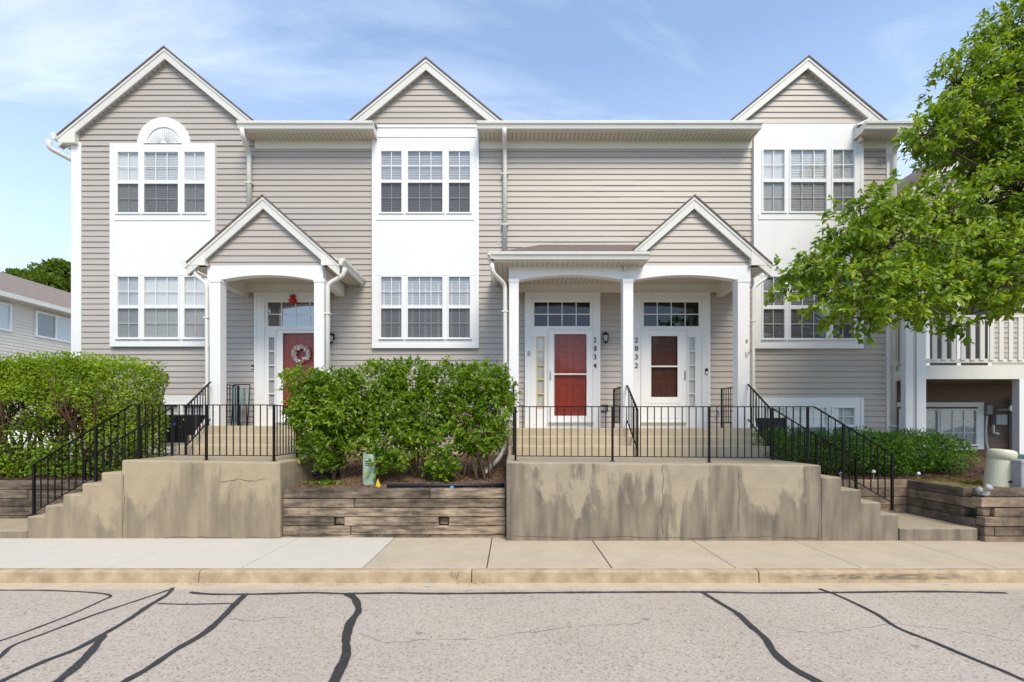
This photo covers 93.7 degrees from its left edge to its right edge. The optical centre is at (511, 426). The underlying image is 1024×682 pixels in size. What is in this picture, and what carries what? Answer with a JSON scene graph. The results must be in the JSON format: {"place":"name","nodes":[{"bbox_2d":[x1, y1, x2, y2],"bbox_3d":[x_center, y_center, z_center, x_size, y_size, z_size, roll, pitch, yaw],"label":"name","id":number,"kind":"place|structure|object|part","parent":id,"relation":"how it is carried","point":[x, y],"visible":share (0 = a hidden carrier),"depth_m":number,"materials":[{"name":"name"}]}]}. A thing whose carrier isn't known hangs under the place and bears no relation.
{"place":"outdoors","nodes":[
{"label":"outdoors","id":0,"kind":"place"},
{"bbox_2d":[8,415,69,455],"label":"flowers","id":1,"kind":"object","parent":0,"point":[19,422],"visible":0.03,"depth_m":14.64,"materials":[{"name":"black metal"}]},
{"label":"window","id":2,"kind":"part","parent":1,"relation":"part of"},
{"bbox_2d":[0,460,120,479],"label":"mulch bed","id":3,"kind":"object","parent":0,"point":[28,477],"visible":0.05,"depth_m":8.80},
{"bbox_2d":[0,350,183,477],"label":"hedge","id":4,"kind":"object","parent":3,"relation":"on","point":[21,377],"visible":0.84,"depth_m":8.72,"materials":[{"name":"green plant"}]},
{"bbox_2d":[288,454,507,490],"bbox_3d":[-1.780,0.800,9.180,3.380,0.366,3.640,0,0,0],"label":"mulch bed","id":5,"kind":"object","parent":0,"point":[502,461],"visible":0.33,"depth_m":8.23,"materials":[{"name":"soil"}]},
{"bbox_2d":[275,362,371,480],"bbox_3d":[-3.153,-0.075,8.102,1.678,2.059,1.296,0,0,0],"label":"shrub","id":6,"kind":"object","parent":5,"relation":"on","point":[304,413],"visible":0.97,"depth_m":7.85,"materials":[{"name":"green plant"}]},
{"bbox_2d":[304,479,350,485],"bbox_3d":[-2.966,0.900,7.750,0.754,0.144,0.314,0,0,10],"label":"seedling","id":7,"kind":"object","parent":5,"relation":"on","point":[327,482],"visible":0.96,"depth_m":7.72,"materials":[{"name":"green plant"}]},
{"bbox_2d":[312,469,342,477],"bbox_3d":[-3.100,0.798,8.221,0.332,0.137,0.554,0,0,17],"label":"corrugated pipe","id":8,"kind":"object","parent":5,"relation":"on","point":[314,474],"visible":0.62,"depth_m":8.12,"materials":[{"name":"black plastic"}]},
{"bbox_2d":[363,454,375,484],"bbox_3d":[-2.297,0.718,7.727,0.180,0.560,0.166,0,0,0],"label":"utility box","id":9,"kind":"object","parent":5,"relation":"on","point":[368,479],"visible":0.62,"depth_m":7.65,"materials":[{"name":"green metal"}]},
{"bbox_2d":[341,354,450,478],"bbox_3d":[-2.040,-0.190,8.325,1.986,2.296,1.649,0,0,0],"label":"shrub","id":10,"kind":"object","parent":5,"relation":"on","point":[403,424],"visible":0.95,"depth_m":8.11,"materials":[{"name":"green plant"}]},
{"bbox_2d":[387,483,503,486],"bbox_3d":[-1.030,0.910,7.460,1.821,0.063,0.056,0,0,0],"label":"drain pipe","id":11,"kind":"object","parent":5,"relation":"on","point":[455,485],"visible":1,"depth_m":7.44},
{"bbox_2d":[415,354,522,481],"bbox_3d":[-0.773,-0.155,8.489,1.873,2.275,1.434,0,0,-16],"label":"shrub","id":12,"kind":"object","parent":5,"relation":"on","point":[498,393],"visible":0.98,"depth_m":8.24,"materials":[{"name":"green plant"}]},
{"bbox_2d":[296,464,983,487],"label":"mulch chips","id":13,"kind":"object","parent":5,"relation":"on","point":[499,479],"visible":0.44,"depth_m":8.43,"materials":[{"name":"brown wood"}]},
{"bbox_2d":[46,45,914,473],"bbox_3d":[-0.793,-3.938,14.344,19.265,10.415,12.112,0,0,0],"label":"townhouse row","id":14,"kind":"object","parent":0,"point":[428,209],"visible":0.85,"depth_m":10.96,"materials":[{"name":"plastic"}]},
{"bbox_2d":[114,150,139,213],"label":"window","id":15,"kind":"structure","parent":14,"relation":"in","point":[127,161],"depth_m":10.97,"materials":[{"name":"white glass"}]},
{"bbox_2d":[114,275,139,338],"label":"window","id":16,"kind":"structure","parent":14,"relation":"in","point":[127,286],"depth_m":10.97,"materials":[{"name":"white glass"}]},
{"bbox_2d":[141,150,179,213],"bbox_3d":[-7.982,-5.556,10.934,0.880,1.453,0.091,0,0,0],"label":"window","id":17,"kind":"structure","parent":14,"relation":"in","point":[160,168],"depth_m":10.97,"materials":[{"name":"white glass"}]},
{"bbox_2d":[141,275,179,338],"bbox_3d":[-7.982,-2.715,10.934,0.880,1.461,0.091,0,0,0],"label":"window","id":18,"kind":"structure","parent":14,"relation":"in","point":[160,293],"depth_m":10.97,"materials":[{"name":"white glass"}]},
{"bbox_2d":[163,403,179,414],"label":"window","id":19,"kind":"structure","parent":14,"relation":"in","point":[175,407],"depth_m":10.97,"materials":[{"name":"white glass"}]},
{"bbox_2d":[156,415,208,446],"bbox_3d":[-7.030,0.080,10.450,0.881,0.673,0.800,0,0,0],"label":"air conditioner","id":20,"kind":"object","parent":14,"relation":"attached to","point":[176,432],"visible":0.33,"depth_m":10.12,"materials":[{"name":"black metal"}]},
{"bbox_2d":[181,403,203,414],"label":"window","id":21,"kind":"structure","parent":14,"relation":"in","point":[182,406],"depth_m":10.97,"materials":[{"name":"white glass"}]},
{"bbox_2d":[181,150,206,213],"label":"window","id":22,"kind":"structure","parent":14,"relation":"in","point":[194,161],"depth_m":10.97,"materials":[{"name":"white glass"}]},
{"bbox_2d":[181,275,206,338],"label":"window","id":23,"kind":"structure","parent":14,"relation":"in","point":[193,289],"depth_m":10.97,"materials":[{"name":"white glass"}]},
{"bbox_2d":[288,294,296,303],"bbox_3d":[-4.973,-2.900,10.890,0.184,0.230,0.184,0,0,0],"label":"red ornament","id":24,"kind":"object","parent":14,"relation":"attached to","point":[292,300],"visible":1,"depth_m":10.85,"materials":[{"name":"red plastic"}]},
{"bbox_2d":[276,329,313,421],"bbox_3d":[-4.840,-1.155,10.917,1.037,2.115,0.158,0,0,0],"label":"storm door","id":25,"kind":"structure","parent":14,"relation":"in","point":[286,339],"depth_m":10.96,"materials":[{"name":"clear glass"}]},
{"bbox_2d":[291,345,310,363],"bbox_3d":[-4.780,-1.651,10.846,0.441,0.451,0.133,0,0,0],"label":"wreath","id":26,"kind":"object","parent":14,"relation":"attached to","point":[294,356],"depth_m":10.84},
{"bbox_2d":[378,149,403,213],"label":"window","id":27,"kind":"structure","parent":14,"relation":"in","point":[391,160],"depth_m":10.97,"materials":[{"name":"white glass"}]},
{"bbox_2d":[378,275,403,338],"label":"window","id":28,"kind":"structure","parent":14,"relation":"in","point":[391,286],"depth_m":10.97,"materials":[{"name":"clear glass"}]},
{"bbox_2d":[405,149,444,213],"bbox_3d":[-1.976,-5.571,10.934,0.895,1.468,0.091,0,0,0],"label":"window","id":29,"kind":"structure","parent":14,"relation":"in","point":[424,167],"depth_m":10.97,"materials":[{"name":"clear glass"}]},
{"bbox_2d":[405,275,444,338],"bbox_3d":[-1.976,-2.715,10.934,0.895,1.461,0.091,0,0,0],"label":"window","id":30,"kind":"structure","parent":14,"relation":"in","point":[424,293],"depth_m":10.97,"materials":[{"name":"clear glass"}]},
{"bbox_2d":[446,149,471,213],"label":"window","id":31,"kind":"structure","parent":14,"relation":"in","point":[458,160],"depth_m":10.97,"materials":[{"name":"white glass"}]},
{"bbox_2d":[446,275,471,338],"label":"window","id":32,"kind":"structure","parent":14,"relation":"in","point":[458,286],"depth_m":10.97,"materials":[{"name":"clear glass"}]},
{"bbox_2d":[548,329,593,421],"bbox_3d":[1.335,-1.155,10.917,1.037,2.115,0.158,0,0,0],"label":"storm door","id":33,"kind":"structure","parent":14,"relation":"in","point":[570,351],"depth_m":10.96,"materials":[{"name":"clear glass"}]},
{"bbox_2d":[641,329,686,421],"bbox_3d":[3.454,-1.155,10.917,1.052,2.115,0.158,0,0,0],"label":"storm door","id":34,"kind":"structure","parent":14,"relation":"in","point":[663,351],"depth_m":10.90,"materials":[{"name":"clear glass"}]},
{"bbox_2d":[747,384,771,456],"bbox_3d":[4.720,-0.153,9.158,0.070,1.407,0.885,0,0,0],"label":"iron railing","id":35,"kind":"object","parent":14,"relation":"attached to","point":[760,397],"visible":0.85,"depth_m":9.07,"materials":[{"name":"black metal"}]},
{"bbox_2d":[761,148,787,212],"bbox_3d":[5.958,-5.593,10.934,0.587,1.483,0.091,0,0,0],"label":"window","id":36,"kind":"structure","parent":14,"relation":"in","point":[773,159],"depth_m":10.97,"materials":[{"name":"clear glass"}]},
{"bbox_2d":[761,275,787,339],"bbox_3d":[5.958,-2.707,10.934,0.587,1.475,0.091,0,0,0],"label":"window","id":37,"kind":"structure","parent":14,"relation":"in","point":[773,315],"depth_m":10.97,"materials":[{"name":"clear glass"}]},
{"bbox_2d":[763,407,785,417],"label":"window","id":38,"kind":"structure","parent":14,"relation":"in","point":[782,409],"depth_m":10.97,"materials":[{"name":"clear glass"}]},
{"bbox_2d":[789,148,827,212],"bbox_3d":[6.747,-5.593,10.934,0.917,1.483,0.091,0,0,0],"label":"window","id":39,"kind":"structure","parent":14,"relation":"in","point":[808,167],"depth_m":10.97,"materials":[{"name":"clear glass"}]},
{"bbox_2d":[789,407,827,437],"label":"window","id":40,"kind":"structure","parent":14,"relation":"in","point":[814,414],"depth_m":10.97,"materials":[{"name":"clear glass"}]},
{"bbox_2d":[789,278,829,339],"bbox_3d":[6.747,-2.707,10.934,0.917,1.475,0.091,0,0,0],"label":"window","id":41,"kind":"structure","parent":14,"relation":"in","point":[807,329],"depth_m":10.97,"materials":[{"name":"clear glass"}]},
{"bbox_2d":[831,148,855,212],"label":"window","id":42,"kind":"structure","parent":14,"relation":"in","point":[843,160],"depth_m":10.97,"materials":[{"name":"clear glass"}]},
{"bbox_2d":[831,407,855,442],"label":"window","id":43,"kind":"structure","parent":14,"relation":"in","point":[846,415],"depth_m":10.97,"materials":[{"name":"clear glass"}]},
{"bbox_2d":[831,278,856,339],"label":"window","id":44,"kind":"structure","parent":14,"relation":"in","point":[845,333],"depth_m":10.97,"materials":[{"name":"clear glass"}]},
{"bbox_2d":[0,589,1023,681],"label":"road","id":45,"kind":"structure","parent":0,"point":[297,649],"depth_m":4.14,"materials":[{"name":"grey asphalt"}]},
{"bbox_2d":[0,587,1023,681],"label":"crack sealant","id":46,"kind":"object","parent":45,"relation":"on","point":[339,669],"visible":1,"depth_m":4.33,"materials":[{"name":"black asphalt"}]},
{"bbox_2d":[230,617,1012,642],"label":"hairline cracks","id":47,"kind":"object","parent":45,"relation":"on","point":[617,624],"visible":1,"depth_m":4.20,"materials":[{"name":"grey asphalt"}]},
{"bbox_2d":[416,618,918,646],"bbox_3d":[1.258,1.798,4.272,4.186,0.001,0.481,0,0,3],"label":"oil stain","id":48,"kind":"object","parent":45,"relation":"on","point":[418,633],"visible":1,"depth_m":4.17,"materials":[{"name":"grey asphalt"}]},
{"bbox_2d":[0,536,1023,568],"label":"sidewalk","id":49,"kind":"structure","parent":0,"point":[329,552],"depth_m":6.32,"materials":[{"name":"beige concrete"}]},
{"bbox_2d":[283,488,505,537],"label":"timber wall","id":50,"kind":"structure","parent":49,"relation":"on","point":[396,512],"depth_m":7.24,"materials":[{"name":"brown wood"}]},
{"bbox_2d":[0,0,1023,271],"label":"sky","id":51,"kind":"structure","parent":0,"point":[273,59],"materials":[{"name":"blue"}]},
{"bbox_2d":[448,491,981,535],"bbox_3d":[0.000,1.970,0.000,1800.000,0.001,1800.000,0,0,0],"label":"ground","id":52,"kind":"structure","parent":0,"point":[974,512],"depth_m":11.16,"materials":[{"name":"brown soil"}]},
{"bbox_2d":[0,568,1023,582],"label":"curb","id":53,"kind":"structure","parent":52,"relation":"on","point":[517,575],"depth_m":5.57,"materials":[{"name":"beige concrete"}]},
{"bbox_2d":[0,583,1023,588],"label":"gutter pan","id":54,"kind":"object","parent":52,"relation":"on","point":[518,586],"visible":0.25,"depth_m":5.41,"materials":[{"name":"beige concrete"}]},
{"bbox_2d":[799,450,985,480],"bbox_3d":[8.425,0.754,10.710,7.150,0.450,4.580,0,0,0],"label":"mulch bed","id":55,"kind":"object","parent":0,"point":[982,462],"visible":0.09,"depth_m":9.14,"materials":[{"name":"brown soil"}]},
{"bbox_2d":[752,425,981,475],"bbox_3d":[6.680,0.501,9.354,4.369,1.068,1.744,0,0,0],"label":"hedge","id":56,"kind":"object","parent":55,"relation":"on","point":[910,446],"visible":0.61,"depth_m":8.96,"materials":[{"name":"green plant"}]},
{"bbox_2d":[912,477,1018,487],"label":"mossy verge","id":57,"kind":"structure","parent":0,"point":[954,483],"depth_m":8.09,"materials":[{"name":"green plant"}]},
{"bbox_2d":[764,0,1023,348],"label":"shade tree","id":58,"kind":"object","parent":57,"relation":"on","point":[994,272],"visible":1,"depth_m":6.88,"materials":[{"name":"green plant"}]},
{"bbox_2d":[983,448,1017,487],"bbox_3d":[7.792,0.695,7.667,0.430,0.696,0.363,0,0,0],"label":"utility pedestal","id":59,"kind":"object","parent":57,"relation":"on","point":[997,471],"visible":0.88,"depth_m":7.56,"materials":[{"name":"plastic"}]},
{"bbox_2d":[1010,459,1023,487],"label":"utility box","id":60,"kind":"object","parent":57,"relation":"on","point":[1017,472],"visible":0.56,"depth_m":7.41,"materials":[{"name":"grey metal"}]},
{"bbox_2d":[1018,454,1023,458],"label":"utility box","id":61,"kind":"object","parent":57,"relation":"on","point":[1020,456],"visible":0.05,"depth_m":7.64,"materials":[{"name":"teal metal"}]},
{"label":"lawn","id":62,"kind":"structure","parent":0,"visible":0},
{"bbox_2d":[1,267,21,277],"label":"background tree","id":63,"kind":"object","parent":62,"relation":"on","point":[7,270],"visible":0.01,"depth_m":45.54,"materials":[{"name":"green plant"}]},
{"bbox_2d":[0,272,70,452],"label":"background house","id":64,"kind":"structure","parent":62,"relation":"on","point":[35,317],"depth_m":20.22,"materials":[{"name":"plastic"}]},
{"bbox_2d":[0,302,11,331],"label":"window","id":65,"kind":"structure","parent":64,"relation":"in","point":[5,308],"depth_m":18.93,"materials":[{"name":"clear glass"}]},
{"bbox_2d":[34,310,70,342],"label":"window","id":66,"kind":"structure","parent":64,"relation":"in","point":[47,326],"depth_m":20.87,"materials":[{"name":"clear glass"}]},
{"bbox_2d":[9,257,70,292],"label":"background tree","id":67,"kind":"object","parent":62,"relation":"on","point":[53,272],"visible":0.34,"depth_m":40.69,"materials":[{"name":"green plant"}]},
{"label":"lawn","id":68,"kind":"structure","parent":0,"visible":0},
{"bbox_2d":[894,137,1023,458],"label":"neighbour building","id":69,"kind":"structure","parent":68,"relation":"on","point":[973,393],"depth_m":11.74,"materials":[{"name":"plastic"}]},
{"bbox_2d":[897,409,900,444],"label":"window","id":70,"kind":"structure","parent":69,"relation":"in","point":[898,410],"depth_m":12.34,"materials":[{"name":"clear glass"}]},
{"bbox_2d":[926,409,939,444],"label":"window","id":71,"kind":"structure","parent":69,"relation":"in","point":[932,415],"depth_m":12.37,"materials":[{"name":"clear glass"}]},
{"bbox_2d":[897,289,991,366],"bbox_3d":[10.650,-2.430,12.366,3.400,2.300,0.032,0,0,0],"label":"patio door","id":72,"kind":"structure","parent":69,"relation":"in","point":[928,337],"depth_m":12.37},
{"bbox_2d":[940,409,977,445],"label":"window","id":73,"kind":"structure","parent":69,"relation":"in","point":[963,422],"depth_m":12.37,"materials":[{"name":"clear glass"}]},
{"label":"sidewalk base","id":74,"kind":"structure","parent":0,"visible":0},
{"bbox_2d":[0,519,27,537],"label":"concrete pad","id":75,"kind":"object","parent":74,"relation":"on","point":[13,528],"visible":0.32,"depth_m":7.32,"materials":[{"name":"beige concrete"}]},
{"bbox_2d":[0,480,101,518],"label":"timber wall","id":76,"kind":"structure","parent":75,"relation":"on","point":[15,499],"depth_m":8.12,"materials":[{"name":"brown wood"}]},
{"bbox_2d":[28,426,355,538],"bbox_3d":[-5.363,0.855,9.072,3.786,1.750,3.796,0,0,0],"label":"concrete stoop","id":77,"kind":"object","parent":74,"relation":"on","point":[181,495],"visible":0.77,"depth_m":7.18,"materials":[{"name":"beige concrete"}]},
{"bbox_2d":[84,407,173,479],"bbox_3d":[-6.633,0.503,8.300,1.584,1.694,0.070,0,0,0],"label":"iron railing","id":78,"kind":"object","parent":77,"relation":"on","point":[122,437],"visible":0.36,"depth_m":8.29,"materials":[{"name":"black metal"}]},
{"bbox_2d":[29,404,297,514],"bbox_3d":[-5.535,0.503,7.860,3.780,1.694,0.950,0,0,0],"label":"iron railing","id":79,"kind":"object","parent":77,"relation":"on","point":[138,454],"visible":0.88,"depth_m":7.41,"materials":[{"name":"black metal"}]},
{"bbox_2d":[184,382,210,454],"bbox_3d":[-5.902,-0.183,9.047,0.080,1.427,1.025,0,0,-9],"label":"iron railing","id":80,"kind":"object","parent":77,"relation":"on","point":[195,396],"visible":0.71,"depth_m":8.93,"materials":[{"name":"black metal"}]},
{"bbox_2d":[226,384,238,425],"bbox_3d":[-5.940,-0.457,10.127,0.070,0.873,0.655,0,0,0],"label":"railing","id":81,"kind":"object","parent":77,"relation":"on","point":[237,420],"visible":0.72,"depth_m":10.25,"materials":[{"name":"black metal"}]},
{"bbox_2d":[231,384,250,425],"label":"folded chairs","id":82,"kind":"object","parent":77,"relation":"on","point":[247,401],"visible":0.68,"depth_m":10.67,"materials":[{"name":"black metal"}]},
{"bbox_2d":[506,428,897,541],"bbox_3d":[2.792,0.877,9.002,5.754,1.705,3.936,0,0,0],"label":"concrete stoop","id":83,"kind":"object","parent":74,"relation":"on","point":[686,497],"visible":0.87,"depth_m":7.04,"materials":[{"name":"beige concrete"}]},
{"bbox_2d":[513,387,514,454],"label":"iron railing","id":84,"kind":"object","parent":83,"relation":"on","point":[513,423],"visible":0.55,"depth_m":8.79,"materials":[{"name":"black metal"}]},
{"bbox_2d":[613,386,620,427],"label":"iron railing","id":85,"kind":"object","parent":83,"relation":"on","point":[615,402],"visible":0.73,"depth_m":10.45,"materials":[{"name":"black metal"}]},
{"bbox_2d":[626,385,638,455],"bbox_3d":[2.300,-0.143,9.182,0.070,1.387,0.835,0,0,0],"label":"iron railing","id":86,"kind":"object","parent":83,"relation":"on","point":[636,425],"visible":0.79,"depth_m":9.02,"materials":[{"name":"black metal"}]},
{"bbox_2d":[513,406,895,510],"bbox_3d":[2.966,0.486,7.420,5.892,1.607,0.070,0,0,0],"label":"iron railing","id":87,"kind":"object","parent":83,"relation":"on","point":[807,457],"visible":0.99,"depth_m":7.41,"materials":[{"name":"black metal"}]},
{"bbox_2d":[721,387,732,427],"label":"iron railing","id":88,"kind":"object","parent":83,"relation":"on","point":[722,396],"visible":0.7,"depth_m":10.43,"materials":[{"name":"metal"}]},
{"bbox_2d":[750,418,784,442],"bbox_3d":[5.353,0.099,10.250,0.720,0.568,0.800,0,0,0],"label":"air conditioner","id":89,"kind":"object","parent":83,"relation":"on","point":[782,422],"visible":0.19,"depth_m":9.92,"materials":[{"name":"black metal"}]},
{"bbox_2d":[771,408,857,488],"bbox_3d":[5.163,0.497,8.200,1.497,1.629,0.070,0,0,0],"label":"iron railing","id":90,"kind":"object","parent":83,"relation":"on","point":[816,455],"visible":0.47,"depth_m":8.19,"materials":[{"name":"black metal"}]},
{"bbox_2d":[841,479,1023,541],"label":"timber wall","id":91,"kind":"structure","parent":74,"relation":"on","point":[1001,512],"depth_m":7.36,"materials":[{"name":"brown wood"}]},
{"bbox_2d":[975,484,992,494],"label":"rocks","id":92,"kind":"object","parent":91,"relation":"attached to","point":[979,490],"visible":1,"depth_m":6.95,"materials":[{"name":"white stone"}]},
{"bbox_2d":[893,513,977,540],"bbox_3d":[6.254,1.607,7.675,1.151,0.245,1.290,0,0,0],"label":"concrete pad","id":93,"kind":"object","parent":74,"relation":"on","point":[912,527],"visible":0.51,"depth_m":7.03,"materials":[{"name":"beige concrete"}]}
]}

